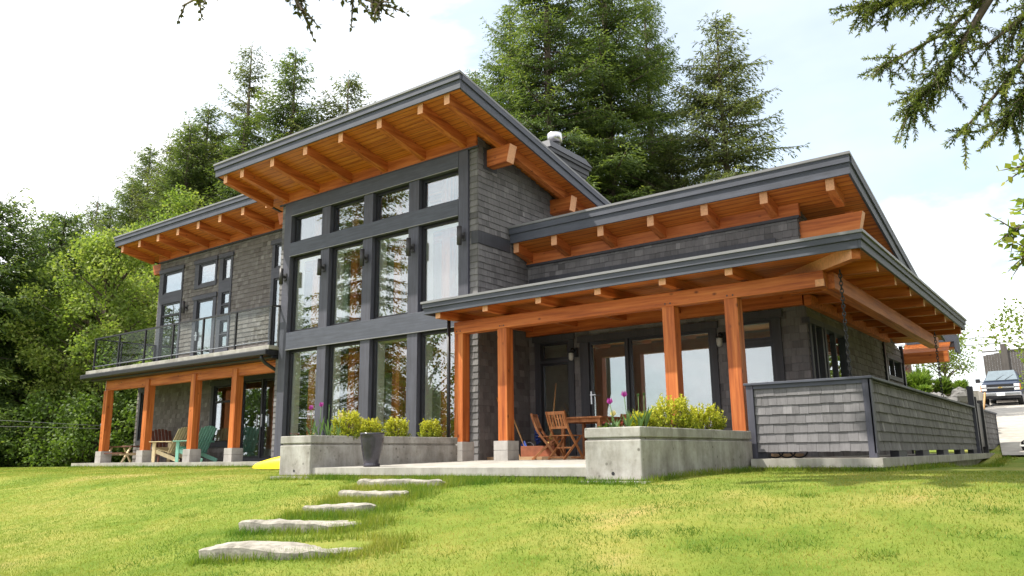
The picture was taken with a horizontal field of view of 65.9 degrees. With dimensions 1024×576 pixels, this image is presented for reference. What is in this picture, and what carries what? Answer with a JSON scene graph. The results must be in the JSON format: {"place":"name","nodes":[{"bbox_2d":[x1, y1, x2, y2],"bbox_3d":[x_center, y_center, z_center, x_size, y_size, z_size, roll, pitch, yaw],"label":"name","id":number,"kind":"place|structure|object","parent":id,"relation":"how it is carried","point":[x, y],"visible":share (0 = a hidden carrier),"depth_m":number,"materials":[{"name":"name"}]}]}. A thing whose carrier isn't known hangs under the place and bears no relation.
{"place":"outdoors","nodes":[
{"label":"outdoors","id":0,"kind":"place"},
{"bbox_2d":[71,461,260,466],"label":"terrace","id":1,"kind":"structure","parent":0,"point":[243,463],"depth_m":21.01,"materials":[{"name":"concrete"}]},
{"bbox_2d":[104,446,139,462],"bbox_3d":[-12.042,5.198,24.718,1.360,0.524,1.170,-8,-14,32],"label":"picnic table","id":2,"kind":"object","parent":1,"relation":"on","point":[126,453],"visible":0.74,"depth_m":24.29,"materials":[{"name":"beige wood"}]},
{"bbox_2d":[151,429,180,461],"bbox_3d":[-10.558,4.796,24.050,0.800,1.022,1.036,10,-16,-42],"label":"adirondack chair","id":3,"kind":"object","parent":1,"relation":"on","point":[163,438],"visible":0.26,"depth_m":24.28,"materials":[{"name":"red paint"}]},
{"bbox_2d":[149,427,187,461],"bbox_3d":[-9.936,4.603,23.174,1.036,1.022,0.800,-5,-13,18],"label":"adirondack chair","id":4,"kind":"object","parent":1,"relation":"on","point":[180,435],"visible":0.66,"depth_m":22.98,"materials":[{"name":"beige wood"}]},
{"bbox_2d":[173,426,216,461],"bbox_3d":[-8.985,4.458,22.542,1.036,1.022,0.800,-6,-13,22],"label":"adirondack chair","id":5,"kind":"object","parent":1,"relation":"on","point":[204,441],"visible":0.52,"depth_m":22.48,"materials":[{"name":"green paint"}]},
{"bbox_2d":[80,69,966,462],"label":"house","id":6,"kind":"structure","parent":1,"relation":"on","point":[512,299],"depth_m":17.30,"materials":[{"name":"grey wood"}]},
{"bbox_2d":[135,388,144,444],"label":"window","id":7,"kind":"structure","parent":6,"relation":"in","point":[141,390],"depth_m":25.99,"materials":[{"name":"black glass"}]},
{"bbox_2d":[155,264,184,360],"bbox_3d":[-11.533,1.083,26.634,1.510,3.600,0.175,-9,-15,36],"label":"window","id":8,"kind":"structure","parent":6,"relation":"in","point":[174,297],"depth_m":26.80,"materials":[{"name":"metal"}]},
{"bbox_2d":[190,292,216,355],"bbox_3d":[-9.855,1.392,25.293,1.340,2.400,0.180,-9,-15,36],"label":"door","id":9,"kind":"structure","parent":6,"relation":"in","point":[199,299],"depth_m":25.47,"materials":[{"name":"metal"}]},
{"bbox_2d":[194,255,218,289],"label":"window","id":10,"kind":"structure","parent":6,"relation":"in","point":[199,264],"depth_m":25.80,"materials":[{"name":"metal"}]},
{"bbox_2d":[209,380,231,447],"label":"window","id":11,"kind":"structure","parent":6,"relation":"in","point":[214,385],"depth_m":23.52,"materials":[{"name":"black metal"}]},
{"bbox_2d":[214,251,233,352],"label":"window","id":12,"kind":"structure","parent":6,"relation":"in","point":[225,284],"depth_m":24.83,"materials":[{"name":"metal"}]},
{"bbox_2d":[240,373,274,460],"bbox_3d":[-7.011,3.618,22.159,2.220,2.400,0.200,-9,-15,36],"label":"door","id":13,"kind":"structure","parent":6,"relation":"in","point":[264,378],"depth_m":22.22,"materials":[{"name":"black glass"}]},
{"bbox_2d":[267,238,281,344],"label":"window","id":14,"kind":"structure","parent":6,"relation":"in","point":[276,243],"depth_m":23.42,"materials":[{"name":"metal"}]},
{"bbox_2d":[286,347,316,435],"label":"window","id":15,"kind":"structure","parent":6,"relation":"in","point":[291,354],"depth_m":19.53,"materials":[{"name":"black metal"}]},
{"bbox_2d":[290,251,320,331],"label":"window","id":16,"kind":"structure","parent":6,"relation":"in","point":[295,267],"depth_m":20.02,"materials":[{"name":"black metal"}]},
{"bbox_2d":[295,210,321,241],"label":"window","id":17,"kind":"structure","parent":6,"relation":"in","point":[297,224],"depth_m":20.36,"materials":[{"name":"black metal"}]},
{"bbox_2d":[326,341,359,435],"bbox_3d":[-3.857,2.478,18.350,1.190,2.420,0.080,-9,-15,36],"label":"window","id":18,"kind":"structure","parent":6,"relation":"in","point":[331,347],"depth_m":18.68,"materials":[{"name":"black metal"}]},
{"bbox_2d":[342,264,348,321],"bbox_3d":[-4.435,0.287,20.236,0.728,1.900,0.070,-9,-15,36],"label":"curtain","id":19,"kind":"object","parent":6,"relation":"hanging from","point":[345,293],"visible":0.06,"depth_m":20.12,"materials":[{"name":"fabric"}]},
{"bbox_2d":[330,241,362,325],"bbox_3d":[-3.889,-0.090,18.892,1.190,1.970,0.080,-9,-15,36],"label":"window","id":20,"kind":"structure","parent":6,"relation":"in","point":[334,257],"depth_m":19.15,"materials":[{"name":"black metal"}]},
{"bbox_2d":[333,198,363,231],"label":"window","id":21,"kind":"structure","parent":6,"relation":"in","point":[337,207],"depth_m":19.48,"materials":[{"name":"black metal"}]},
{"bbox_2d":[371,335,406,431],"bbox_3d":[-2.663,2.279,17.482,1.170,2.420,0.080,-9,-15,36],"label":"window","id":22,"kind":"structure","parent":6,"relation":"in","point":[375,341],"depth_m":17.81,"materials":[{"name":"black metal"}]},
{"bbox_2d":[374,230,408,318],"bbox_3d":[-2.695,-0.289,18.024,1.170,1.970,0.080,-9,-15,36],"label":"window","id":23,"kind":"structure","parent":6,"relation":"in","point":[377,242],"depth_m":18.28,"materials":[{"name":"black metal"}]},
{"bbox_2d":[376,185,408,220],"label":"window","id":24,"kind":"structure","parent":6,"relation":"in","point":[378,201],"depth_m":18.61,"materials":[{"name":"black metal"}]},
{"bbox_2d":[385,374,440,434],"bbox_3d":[-2.255,3.372,20.839,3.000,2.140,0.070,-9,-15,36],"label":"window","id":25,"kind":"structure","parent":6,"relation":"in","point":[388,381],"depth_m":21.71,"materials":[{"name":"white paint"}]},
{"bbox_2d":[420,328,453,436],"bbox_3d":[-1.476,2.082,16.619,1.170,2.420,0.080,-9,-15,36],"label":"window","id":26,"kind":"structure","parent":6,"relation":"in","point":[423,335],"depth_m":16.95,"materials":[{"name":"black metal"}]},
{"bbox_2d":[421,218,457,311],"bbox_3d":[-1.508,-0.486,17.162,1.170,1.970,0.080,-9,-15,36],"label":"window","id":27,"kind":"structure","parent":6,"relation":"in","point":[424,228],"depth_m":17.44,"materials":[{"name":"black metal"}]},
{"bbox_2d":[422,170,457,208],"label":"window","id":28,"kind":"structure","parent":6,"relation":"in","point":[424,183],"depth_m":17.75,"materials":[{"name":"black glass"}]},
{"bbox_2d":[457,226,464,244],"bbox_3d":[-1.085,-1.097,16.639,0.120,0.400,0.181,-9,-15,36],"label":"wall lamp","id":29,"kind":"object","parent":6,"relation":"attached to","point":[460,236],"visible":1,"depth_m":16.58,"materials":[{"name":"brown metal"}]},
{"bbox_2d":[532,333,576,455],"bbox_3d":[0.943,2.316,16.899,1.090,2.620,0.175,-9,-15,36],"label":"door","id":30,"kind":"structure","parent":6,"relation":"in","point":[540,343],"depth_m":17.00,"materials":[{"name":"black wood"}]},
{"bbox_2d":[577,321,722,443],"bbox_3d":[2.683,2.076,15.624,3.110,2.520,0.175,-9,-15,36],"label":"door","id":31,"kind":"structure","parent":6,"relation":"in","point":[586,343],"depth_m":15.93,"materials":[{"name":"black wood"}]},
{"bbox_2d":[529,238,775,283],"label":"wall","id":32,"kind":"structure","parent":6,"relation":"in","point":[773,240],"depth_m":15.86,"materials":[{"name":"grey wood"}]},
{"bbox_2d":[715,332,726,346],"bbox_3d":[3.883,0.955,14.734,0.150,0.285,0.255,-9,-15,36],"label":"porch lamp","id":33,"kind":"object","parent":6,"relation":"attached to","point":[720,338],"visible":1,"depth_m":14.69,"materials":[{"name":"glass"}]},
{"bbox_2d":[743,309,789,453],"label":"wall","id":34,"kind":"structure","parent":6,"relation":"in","point":[772,317],"depth_m":14.27,"materials":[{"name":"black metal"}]},
{"bbox_2d":[801,317,827,378],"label":"window","id":35,"kind":"structure","parent":6,"relation":"in","point":[816,334],"depth_m":14.27,"materials":[{"name":"black glass"}]},
{"bbox_2d":[823,323,850,377],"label":"window","id":36,"kind":"structure","parent":6,"relation":"in","point":[835,348],"depth_m":15.25,"materials":[{"name":"black glass"}]},
{"bbox_2d":[838,269,859,451],"bbox_3d":[4.692,0.983,11.018,0.046,2.570,0.046,1,-12,-8],"label":"rain chain","id":37,"kind":"object","parent":6,"relation":"hanging from","point":[845,327],"visible":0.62,"depth_m":11.11,"materials":[{"name":"black metal"}]},
{"bbox_2d":[886,353,903,382],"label":"window","id":38,"kind":"structure","parent":6,"relation":"in","point":[894,363],"depth_m":19.36,"materials":[{"name":"black glass"}]},
{"bbox_2d":[933,331,943,396],"bbox_3d":[8.672,2.038,15.961,0.046,2.350,0.046,1,-12,-8],"label":"rain chain","id":39,"kind":"object","parent":6,"relation":"hanging from","point":[939,372],"visible":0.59,"depth_m":16.07,"materials":[{"name":"black metal"}]},
{"bbox_2d":[0,445,1023,575],"bbox_3d":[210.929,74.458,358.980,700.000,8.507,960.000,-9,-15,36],"label":"lawn","id":40,"kind":"structure","parent":0,"point":[1016,465],"depth_m":6.58,"materials":[{"name":"green plant"}]},
{"bbox_2d":[0,386,86,466],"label":"bush","id":41,"kind":"object","parent":40,"relation":"on","point":[35,413],"visible":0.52,"depth_m":29.71,"materials":[{"name":"green plant"}]},
{"bbox_2d":[0,186,117,466],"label":"broadleaf tree","id":42,"kind":"object","parent":40,"relation":"on","point":[10,367],"visible":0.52,"depth_m":33.82,"materials":[{"name":"green plant"}]},
{"bbox_2d":[0,204,120,466],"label":"broadleaf tree","id":43,"kind":"object","parent":40,"relation":"on","point":[67,223],"visible":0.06,"depth_m":40.36,"materials":[{"name":"green plant"}]},
{"bbox_2d":[18,390,136,466],"bbox_3d":[-15.684,5.477,29.338,4.242,3.392,4.437,-9,-15,36],"label":"bush","id":44,"kind":"object","parent":40,"relation":"on","point":[89,416],"visible":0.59,"depth_m":28.58,"materials":[{"name":"green plant"}]},
{"bbox_2d":[0,227,159,449],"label":"broadleaf tree","id":45,"kind":"object","parent":40,"relation":"on","point":[100,254],"visible":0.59,"depth_m":32.21,"materials":[{"name":"green plant"}]},
{"bbox_2d":[69,195,111,280],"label":"fir tree","id":46,"kind":"object","parent":40,"relation":"on","point":[97,205],"visible":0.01,"depth_m":49.06,"materials":[{"name":"green plant"}]},
{"bbox_2d":[31,275,150,396],"bbox_3d":[-20.913,4.367,40.073,7.027,10.131,6.864,-9,-15,36],"label":"broadleaf tree","id":47,"kind":"object","parent":40,"relation":"on","point":[92,318],"visible":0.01,"depth_m":39.28,"materials":[{"name":"green plant"}]},
{"bbox_2d":[81,202,129,278],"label":"fir tree","id":48,"kind":"object","parent":40,"relation":"on","point":[105,221],"depth_m":47.18,"materials":[{"name":"green plant"}]},
{"bbox_2d":[80,364,137,462],"bbox_3d":[-15.082,5.661,33.364,6.656,5.088,6.363,4,-13,-20],"label":"bush","id":49,"kind":"object","parent":40,"relation":"on","point":[117,394],"visible":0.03,"depth_m":31.50,"materials":[{"name":"green plant"}]},
{"bbox_2d":[94,389,137,462],"bbox_3d":[-12.714,5.241,29.954,5.546,4.240,5.303,7,-14,-34],"label":"bush","id":50,"kind":"object","parent":40,"relation":"on","point":[120,440],"visible":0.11,"depth_m":28.84,"materials":[{"name":"green plant"}]},
{"bbox_2d":[89,177,149,281],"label":"fir tree","id":51,"kind":"object","parent":40,"relation":"on","point":[125,219],"visible":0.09,"depth_m":45.64,"materials":[{"name":"green plant"}]},
{"bbox_2d":[95,143,163,274],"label":"fir tree","id":52,"kind":"object","parent":40,"relation":"on","point":[150,155],"visible":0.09,"depth_m":48.59,"materials":[{"name":"green plant"}]},
{"bbox_2d":[75,139,184,359],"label":"fir tree","id":53,"kind":"object","parent":40,"relation":"on","point":[142,198],"visible":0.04,"depth_m":45.12,"materials":[{"name":"green plant"}]},
{"bbox_2d":[113,295,157,460],"bbox_3d":[-13.301,3.372,31.601,4.900,8.418,5.504,6,-14,-30],"label":"broadleaf tree","id":54,"kind":"object","parent":40,"relation":"on","point":[147,353],"depth_m":31.30,"materials":[{"name":"green plant"}]},
{"bbox_2d":[98,121,224,358],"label":"fir tree","id":55,"kind":"object","parent":40,"relation":"on","point":[186,166],"visible":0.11,"depth_m":43.03,"materials":[{"name":"green plant"}]},
{"bbox_2d":[110,182,213,363],"bbox_3d":[-15.928,1.975,38.992,9.723,14.248,9.237,-9,-15,36],"label":"broadleaf tree","id":56,"kind":"object","parent":40,"relation":"on","point":[181,201],"visible":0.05,"depth_m":38.95,"materials":[{"name":"green plant"}]},
{"bbox_2d":[134,117,206,344],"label":"fir tree","id":57,"kind":"object","parent":40,"relation":"on","point":[174,155],"visible":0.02,"depth_m":47.29,"materials":[{"name":"green plant"}]},
{"bbox_2d":[141,101,234,301],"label":"fir tree","id":58,"kind":"object","parent":40,"relation":"on","point":[208,115],"visible":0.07,"depth_m":45.26,"materials":[{"name":"green plant"}]},
{"bbox_2d":[119,113,266,322],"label":"fir tree","id":59,"kind":"object","parent":40,"relation":"on","point":[234,149],"visible":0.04,"depth_m":43.08,"materials":[{"name":"green plant"}]},
{"bbox_2d":[188,42,278,199],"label":"fir tree","id":60,"kind":"object","parent":40,"relation":"on","point":[249,89],"visible":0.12,"depth_m":46.28,"materials":[{"name":"green plant"}]},
{"bbox_2d":[252,456,279,468],"bbox_3d":[-4.169,3.443,15.707,2.407,0.286,0.496,-5,-13,20],"label":"kayak","id":61,"kind":"object","parent":40,"relation":"on","point":[273,463],"visible":0.3,"depth_m":15.78,"materials":[{"name":"yellow plastic"}]},
{"bbox_2d":[212,46,330,199],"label":"fir tree","id":62,"kind":"object","parent":40,"relation":"on","point":[291,108],"visible":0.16,"depth_m":43.15,"materials":[{"name":"green plant"}]},
{"bbox_2d":[199,541,360,560],"bbox_3d":[-1.930,2.317,6.834,1.663,0.229,0.609,-4,-15,15],"label":"stepping stone","id":63,"kind":"object","parent":40,"relation":"on","point":[251,547],"visible":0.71,"depth_m":6.70,"materials":[{"name":"grey stone"}]},
{"bbox_2d":[176,0,409,42],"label":"fir tree","id":64,"kind":"object","parent":40,"relation":"on","point":[377,7],"visible":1,"depth_m":3.33,"materials":[{"name":"green plant"}]},
{"bbox_2d":[238,518,357,532],"bbox_3d":[-2.039,2.388,7.769,1.404,0.215,0.576,-5,-16,21],"label":"stepping stone","id":65,"kind":"object","parent":40,"relation":"on","point":[279,522],"visible":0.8,"depth_m":7.58,"materials":[{"name":"grey stone"}]},
{"bbox_2d":[284,69,376,133],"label":"fir tree","id":66,"kind":"object","parent":40,"relation":"on","point":[341,107],"visible":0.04,"depth_m":43.76,"materials":[{"name":"green plant"}]},
{"bbox_2d":[302,502,376,512],"bbox_3d":[-1.846,2.404,8.443,0.977,0.224,0.450,-7,-16,26],"label":"stepping stone","id":67,"kind":"object","parent":40,"relation":"on","point":[348,505],"visible":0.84,"depth_m":8.23,"materials":[{"name":"stone"}]},
{"bbox_2d":[338,490,408,498],"bbox_3d":[-1.579,2.424,9.055,0.993,0.215,0.450,-8,-17,31],"label":"stepping stone","id":68,"kind":"object","parent":40,"relation":"on","point":[364,493],"visible":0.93,"depth_m":8.86,"materials":[{"name":"stone"}]},
{"bbox_2d":[357,479,445,486],"bbox_3d":[-1.359,2.496,9.833,1.444,0.238,0.478,-9,-17,33],"label":"stepping stone","id":69,"kind":"object","parent":40,"relation":"on","point":[384,481],"visible":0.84,"depth_m":9.65,"materials":[{"name":"stone"}]},
{"bbox_2d":[464,68,497,93],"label":"fir tree","id":70,"kind":"object","parent":40,"relation":"on","point":[476,77],"visible":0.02,"depth_m":52.60,"materials":[{"name":"green plant"}]},
{"bbox_2d":[474,0,572,150],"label":"fir tree","id":71,"kind":"object","parent":40,"relation":"on","point":[488,65],"visible":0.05,"depth_m":48.45,"materials":[{"name":"green plant"}]},
{"bbox_2d":[482,0,650,203],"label":"fir tree","id":72,"kind":"object","parent":40,"relation":"on","point":[538,71],"visible":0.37,"depth_m":41.92,"materials":[{"name":"green plant"}]},
{"bbox_2d":[519,0,693,202],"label":"fir tree","id":73,"kind":"object","parent":40,"relation":"on","point":[623,76],"visible":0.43,"depth_m":42.89,"materials":[{"name":"green plant"}]},
{"bbox_2d":[603,0,696,196],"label":"fir tree","id":74,"kind":"object","parent":40,"relation":"on","point":[650,36],"visible":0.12,"depth_m":47.27,"materials":[{"name":"green plant"}]},
{"bbox_2d":[635,128,705,194],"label":"fir tree","id":75,"kind":"object","parent":40,"relation":"on","point":[674,179],"visible":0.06,"depth_m":42.38,"materials":[{"name":"green plant"}]},
{"bbox_2d":[654,10,809,183],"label":"fir tree","id":76,"kind":"object","parent":40,"relation":"on","point":[724,156],"visible":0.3,"depth_m":41.09,"materials":[{"name":"green plant"}]},
{"bbox_2d":[829,0,1023,170],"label":"fir tree","id":77,"kind":"object","parent":40,"relation":"on","point":[1012,110],"visible":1,"depth_m":5.57,"materials":[{"name":"green plant"}]},
{"bbox_2d":[903,324,982,378],"bbox_3d":[19.416,3.010,35.514,3.033,3.306,2.875,0,-12,-5],"label":"young tree","id":78,"kind":"object","parent":40,"relation":"on","point":[943,369],"visible":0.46,"depth_m":35.22,"materials":[{"name":"green plant"}]},
{"bbox_2d":[931,387,967,403],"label":"rock wall","id":79,"kind":"structure","parent":40,"relation":"on","point":[958,394],"depth_m":25.09,"materials":[{"name":"stone"}]},
{"bbox_2d":[930,376,956,395],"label":"bed plant","id":80,"kind":"object","parent":79,"relation":"on","point":[948,386],"visible":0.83,"depth_m":26.90,"materials":[{"name":"green plant"}]},
{"bbox_2d":[974,298,1023,388],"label":"broadleaf tree","id":81,"kind":"object","parent":40,"relation":"on","point":[993,325],"visible":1,"depth_m":24.68,"materials":[{"name":"green plant"}]},
{"bbox_2d":[981,344,1023,401],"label":"board fence","id":82,"kind":"object","parent":40,"relation":"on","point":[1006,358],"visible":0.34,"depth_m":49.41,"materials":[{"name":"grey wood"}]},
{"bbox_2d":[985,153,1023,280],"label":"maple tree","id":83,"kind":"object","parent":40,"relation":"on","point":[1012,233],"visible":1,"depth_m":4.33,"materials":[{"name":"green plant"}]},
{"bbox_2d":[0,0,1023,391],"label":"sky","id":84,"kind":"structure","parent":0,"point":[85,84],"materials":[{"name":"white"}]},
{"bbox_2d":[312,457,794,479],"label":"patio","id":85,"kind":"structure","parent":0,"point":[564,468],"depth_m":10.59,"materials":[{"name":"concrete"}]},
{"bbox_2d":[270,435,456,479],"bbox_3d":[-2.301,2.893,13.222,0.870,0.790,3.490,-9,-15,36],"label":"concrete planter","id":86,"kind":"object","parent":85,"relation":"on","point":[303,455],"visible":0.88,"depth_m":12.35,"materials":[{"name":"concrete"}]},
{"bbox_2d":[331,408,366,438],"bbox_3d":[-2.629,2.201,12.695,0.619,0.540,0.626,-9,-15,36],"label":"golden shrub","id":87,"kind":"object","parent":86,"relation":"on","point":[355,423],"visible":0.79,"depth_m":12.59,"materials":[{"name":"yellow plant"}]},
{"bbox_2d":[360,417,384,432],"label":"golden shrub","id":88,"kind":"object","parent":86,"relation":"in","point":[374,427],"visible":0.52,"depth_m":13.15,"materials":[{"name":"yellow plant"}]},
{"bbox_2d":[382,416,411,436],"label":"golden shrub","id":89,"kind":"object","parent":86,"relation":"in","point":[390,425],"visible":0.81,"depth_m":13.66,"materials":[{"name":"yellow plant"}]},
{"bbox_2d":[417,418,443,436],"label":"golden shrub","id":90,"kind":"object","parent":86,"relation":"in","point":[427,429],"visible":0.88,"depth_m":14.31,"materials":[{"name":"yellow plant"}]},
{"bbox_2d":[360,433,384,466],"bbox_3d":[-2.064,2.383,11.649,0.364,0.488,0.364,-9,-15,36],"label":"glazed pot","id":91,"kind":"object","parent":85,"relation":"on","point":[371,446],"visible":1,"depth_m":11.53,"materials":[{"name":"ceramic"}]},
{"bbox_2d":[521,446,560,456],"bbox_3d":[0.564,3.210,15.401,0.720,0.260,0.320,-7,-13,26],"label":"terracotta planter","id":92,"kind":"object","parent":85,"relation":"on","point":[529,451],"visible":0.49,"depth_m":15.30,"materials":[{"name":"ceramic"}]},
{"bbox_2d":[530,413,561,459],"bbox_3d":[0.676,2.868,15.237,0.557,0.891,0.454,-4,-12,14],"label":"folding chair","id":93,"kind":"object","parent":85,"relation":"on","point":[536,422],"visible":0.82,"depth_m":15.10,"materials":[{"name":"brown wood"}]},
{"bbox_2d":[545,410,583,459],"bbox_3d":[0.971,2.717,14.540,0.454,0.891,0.557,-12,-17,43],"label":"folding chair","id":94,"kind":"object","parent":85,"relation":"on","point":[557,413],"visible":0.98,"depth_m":14.45,"materials":[{"name":"brown wood"}]},
{"bbox_2d":[556,416,625,455],"bbox_3d":[1.523,2.865,15.084,1.000,0.780,0.940,-9,-15,36],"label":"patio table","id":95,"kind":"object","parent":85,"relation":"on","point":[584,420],"visible":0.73,"depth_m":14.95,"materials":[{"name":"brown wood"}]},
{"bbox_2d":[583,426,752,483],"bbox_3d":[2.106,2.188,10.013,0.865,0.775,3.490,-9,-15,36],"label":"concrete planter","id":96,"kind":"object","parent":85,"relation":"on","point":[634,452],"visible":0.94,"depth_m":8.96,"materials":[{"name":"concrete"}]},
{"bbox_2d":[621,391,633,426],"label":"tulip","id":97,"kind":"object","parent":96,"relation":"in","point":[627,421],"visible":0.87,"depth_m":9.26,"materials":[{"name":"green plant"}]},
{"bbox_2d":[630,408,660,426],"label":"golden shrub","id":98,"kind":"object","parent":96,"relation":"in","point":[652,422],"visible":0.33,"depth_m":9.35,"materials":[{"name":"yellow plant"}]},
{"bbox_2d":[651,393,701,428],"bbox_3d":[2.053,1.610,10.018,0.670,0.575,0.648,-9,-15,36],"label":"golden shrub","id":99,"kind":"object","parent":96,"relation":"in","point":[679,419],"visible":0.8,"depth_m":9.92,"materials":[{"name":"yellow plant"}]},
{"bbox_2d":[686,403,727,429],"bbox_3d":[2.595,1.790,10.705,0.635,0.466,0.675,-9,-15,36],"label":"golden shrub","id":100,"kind":"object","parent":96,"relation":"on","point":[707,416],"visible":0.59,"depth_m":10.55,"materials":[{"name":"yellow plant"}]},
{"bbox_2d":[751,453,994,470],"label":"side walkway","id":101,"kind":"structure","parent":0,"point":[965,459],"depth_m":10.79,"materials":[{"name":"concrete"}]},
{"bbox_2d":[743,375,976,458],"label":"porch parapet","id":102,"kind":"structure","parent":101,"relation":"on","point":[873,416],"depth_m":11.14,"materials":[{"name":"grey wood"}]},
{"bbox_2d":[966,386,989,452],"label":"porch gate","id":103,"kind":"structure","parent":101,"relation":"on","point":[980,432],"depth_m":18.45,"materials":[{"name":"wood"}]},
{"bbox_2d":[984,409,999,449],"bbox_3d":[12.455,3.751,20.602,0.160,1.060,2.900,-9,-15,36],"label":"end panel","id":104,"kind":"object","parent":101,"relation":"on","point":[992,430],"visible":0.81,"depth_m":20.73,"materials":[{"name":"grey"}]},
{"bbox_2d":[985,401,1023,454],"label":"driveway","id":105,"kind":"structure","parent":0,"point":[1010,419],"depth_m":28.29,"materials":[{"name":"concrete"}]},
{"bbox_2d":[975,370,1023,404],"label":"pickup truck","id":106,"kind":"object","parent":105,"relation":"on","point":[1002,385],"visible":0.86,"depth_m":44.54,"materials":[{"name":"blue paint"}]},
{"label":"mulch bed","id":107,"kind":"structure","parent":0,"visible":0},
{"bbox_2d":[906,369,933,391],"bbox_3d":[13.968,3.280,27.209,1.150,0.998,1.135,-9,-15,36],"label":"bed plant","id":108,"kind":"object","parent":107,"relation":"on","point":[918,379],"visible":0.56,"depth_m":27.07,"materials":[{"name":"plant"}]},
{"bbox_2d":[907,366,937,387],"bbox_3d":[15.528,3.487,29.978,1.267,1.181,1.256,-1,-12,-1],"label":"bed plant","id":109,"kind":"object","parent":107,"relation":"on","point":[927,371],"visible":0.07,"depth_m":29.84,"materials":[{"name":"plant"}]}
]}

